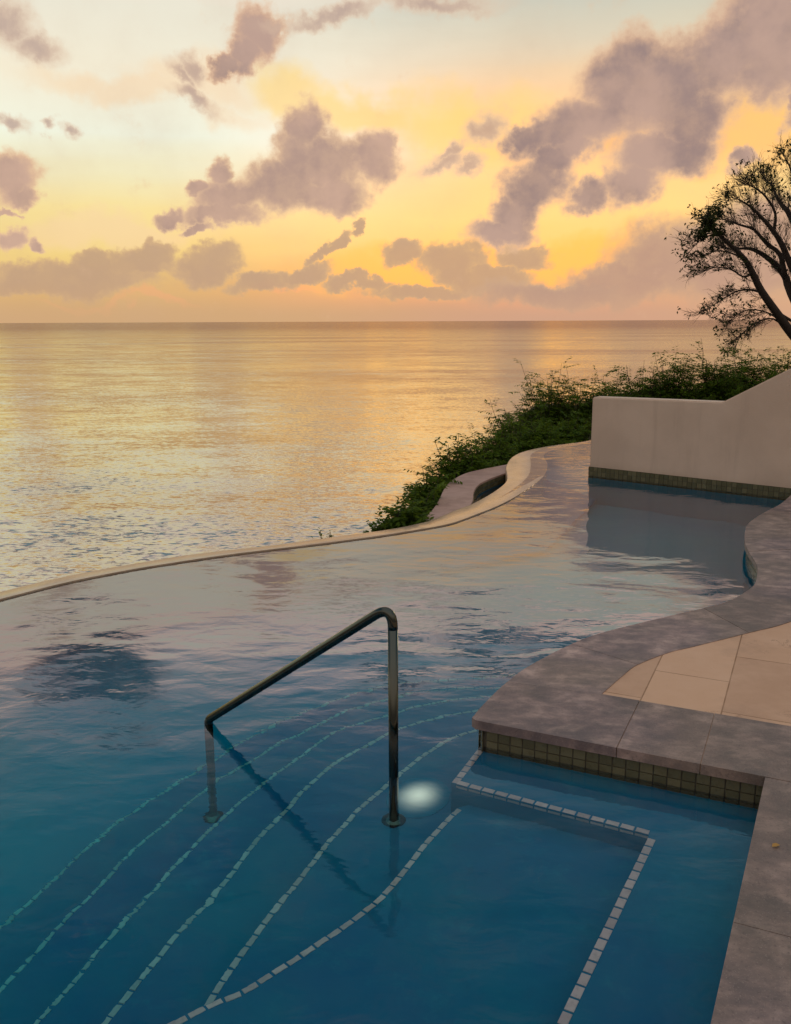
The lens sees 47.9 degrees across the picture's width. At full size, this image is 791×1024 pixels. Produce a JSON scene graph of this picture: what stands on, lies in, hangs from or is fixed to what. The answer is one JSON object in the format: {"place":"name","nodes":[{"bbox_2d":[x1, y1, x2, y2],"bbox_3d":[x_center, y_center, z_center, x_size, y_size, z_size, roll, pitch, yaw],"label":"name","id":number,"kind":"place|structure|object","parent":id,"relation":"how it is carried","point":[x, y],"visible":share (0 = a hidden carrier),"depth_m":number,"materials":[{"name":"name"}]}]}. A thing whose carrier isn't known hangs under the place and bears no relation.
{"place":"outdoors","nodes":[
{"label":"outdoors","id":0,"kind":"place"},
{"bbox_2d":[0,320,790,591],"bbox_3d":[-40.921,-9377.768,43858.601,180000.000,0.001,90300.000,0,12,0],"label":"sea","id":1,"kind":"structure","parent":0,"point":[121,444],"depth_m":166.91,"materials":[{"name":"liquid"}]},
{"bbox_2d":[0,0,790,322],"label":"sky","id":2,"kind":"structure","parent":0,"point":[161,160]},
{"bbox_2d":[513,390,684,439],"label":"hillside","id":3,"kind":"structure","parent":0,"point":[566,425],"depth_m":19.57,"materials":[{"name":"green plant"}]},
{"bbox_2d":[312,527,333,538],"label":"sprig","id":4,"kind":"object","parent":3,"relation":"on","point":[320,534],"visible":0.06,"depth_m":7.69,"materials":[{"name":"green plant"}]},
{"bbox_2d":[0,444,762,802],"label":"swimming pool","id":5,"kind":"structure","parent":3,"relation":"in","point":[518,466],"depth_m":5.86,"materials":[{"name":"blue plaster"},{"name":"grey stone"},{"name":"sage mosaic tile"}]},
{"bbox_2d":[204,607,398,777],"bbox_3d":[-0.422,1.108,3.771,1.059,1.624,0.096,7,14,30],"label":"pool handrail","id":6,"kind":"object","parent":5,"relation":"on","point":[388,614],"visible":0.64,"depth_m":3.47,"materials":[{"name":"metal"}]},
{"bbox_2d":[0,440,785,1023],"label":"pool water","id":7,"kind":"structure","parent":5,"relation":"in","point":[286,850],"depth_m":3.32,"materials":[{"name":"blue liquid"}]},
{"bbox_2d":[425,464,506,520],"bbox_3d":[1.207,1.209,10.110,1.700,2.890,4.463,5,13,24],"label":"catch basin","id":8,"kind":"object","parent":5,"relation":"in","point":[467,492],"visible":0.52,"depth_m":10.23,"materials":[{"name":"concrete"}]},
{"bbox_2d":[474,484,503,502],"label":"basin water","id":9,"kind":"structure","parent":8,"relation":"in","point":[485,494],"depth_m":10.50,"materials":[{"name":"blue liquid"}]},
{"bbox_2d":[472,495,790,1023],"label":"pool coping","id":10,"kind":"object","parent":5,"relation":"on","point":[558,698],"visible":0.91,"depth_m":3.64,"materials":[{"name":"grey stone"}]},
{"bbox_2d":[588,369,790,498],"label":"garden wall","id":11,"kind":"structure","parent":5,"relation":"on","point":[740,443],"depth_m":9.35,"materials":[{"name":"beige paint"}]},
{"bbox_2d":[363,496,435,532],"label":"leafy shrub","id":12,"kind":"object","parent":3,"relation":"on","point":[399,518],"visible":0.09,"depth_m":8.22,"materials":[{"name":"green plant"}]},
{"bbox_2d":[363,481,448,532],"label":"leafy shrub","id":13,"kind":"object","parent":3,"relation":"on","point":[433,504],"visible":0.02,"depth_m":9.35,"materials":[{"name":"green plant"}]},
{"bbox_2d":[393,460,462,511],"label":"leafy shrub","id":14,"kind":"object","parent":3,"relation":"on","point":[425,491],"visible":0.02,"depth_m":10.36,"materials":[{"name":"green plant"}]},
{"bbox_2d":[402,433,502,499],"bbox_3d":[0.827,-0.200,11.777,1.456,1.619,1.525,4,13,18],"label":"leafy shrub","id":15,"kind":"object","parent":3,"relation":"on","point":[471,463],"visible":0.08,"depth_m":11.66,"materials":[{"name":"green plant"}]},
{"bbox_2d":[443,418,519,467],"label":"leafy shrub","id":16,"kind":"object","parent":3,"relation":"on","point":[504,457],"visible":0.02,"depth_m":13.30,"materials":[{"name":"green plant"}]},
{"bbox_2d":[467,398,552,458],"bbox_3d":[2.273,-0.988,16.721,2.249,2.250,2.490,0,12,0],"label":"leafy shrub","id":17,"kind":"object","parent":3,"relation":"on","point":[510,429],"visible":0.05,"depth_m":16.55,"materials":[{"name":"green plant"}]},
{"bbox_2d":[492,419,576,456],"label":"leafy shrub","id":18,"kind":"object","parent":3,"relation":"on","point":[539,440],"visible":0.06,"depth_m":15.01,"materials":[{"name":"green plant"}]},
{"bbox_2d":[488,358,591,437],"bbox_3d":[3.376,-1.907,19.512,3.070,2.958,3.087,0,12,0],"label":"leafy shrub","id":19,"kind":"object","parent":3,"relation":"on","point":[549,411],"visible":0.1,"depth_m":19.23,"materials":[{"name":"green plant"}]},
{"bbox_2d":[511,409,591,445],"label":"leafy shrub","id":20,"kind":"object","parent":3,"relation":"on","point":[579,435],"visible":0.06,"depth_m":15.93,"materials":[{"name":"green plant"}]},
{"bbox_2d":[519,364,618,427],"bbox_3d":[4.040,-1.926,20.083,2.979,2.838,3.205,0,12,0],"label":"leafy shrub","id":21,"kind":"object","parent":3,"relation":"on","point":[586,393],"visible":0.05,"depth_m":19.63,"materials":[{"name":"green plant"}]},
{"bbox_2d":[564,365,644,428],"bbox_3d":[4.707,-1.934,19.524,2.498,2.538,2.616,-8,14,-33],"label":"leafy shrub","id":22,"kind":"object","parent":3,"relation":"on","point":[601,391],"visible":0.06,"depth_m":19.37,"materials":[{"name":"green plant"}]},
{"bbox_2d":[579,365,676,437],"bbox_3d":[5.077,-1.936,18.490,2.820,2.434,2.742,0,12,0],"label":"leafy shrub","id":23,"kind":"object","parent":3,"relation":"on","point":[639,386],"visible":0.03,"depth_m":18.28,"materials":[{"name":"green plant"}]},
{"bbox_2d":[623,346,719,399],"bbox_3d":[5.613,-2.084,18.237,2.422,2.599,2.678,0,12,0],"label":"leafy shrub","id":24,"kind":"object","parent":3,"relation":"on","point":[671,386],"visible":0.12,"depth_m":17.79,"materials":[{"name":"green plant"}]},
{"bbox_2d":[661,341,762,400],"bbox_3d":[6.484,-2.263,18.606,2.761,2.711,2.635,0,12,0],"label":"leafy shrub","id":25,"kind":"object","parent":3,"relation":"on","point":[723,391],"visible":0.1,"depth_m":18.04,"materials":[{"name":"green plant"}]},
{"bbox_2d":[664,131,790,359],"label":"bare tree","id":26,"kind":"object","parent":3,"relation":"on","point":[708,221],"visible":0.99,"depth_m":22.86,"materials":[{"name":"green plant"}]},
{"bbox_2d":[701,341,777,398],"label":"leafy shrub","id":27,"kind":"object","parent":3,"relation":"on","point":[753,372],"visible":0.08,"depth_m":18.88,"materials":[{"name":"green plant"}]},
{"bbox_2d":[731,346,790,381],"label":"leafy shrub","id":28,"kind":"object","parent":3,"relation":"on","point":[775,365],"visible":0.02,"depth_m":19.46,"materials":[{"name":"green plant"}]},
{"bbox_2d":[603,622,790,768],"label":"patio","id":29,"kind":"structure","parent":0,"point":[747,676],"depth_m":4.14,"materials":[{"name":"beige tile"}]}
]}

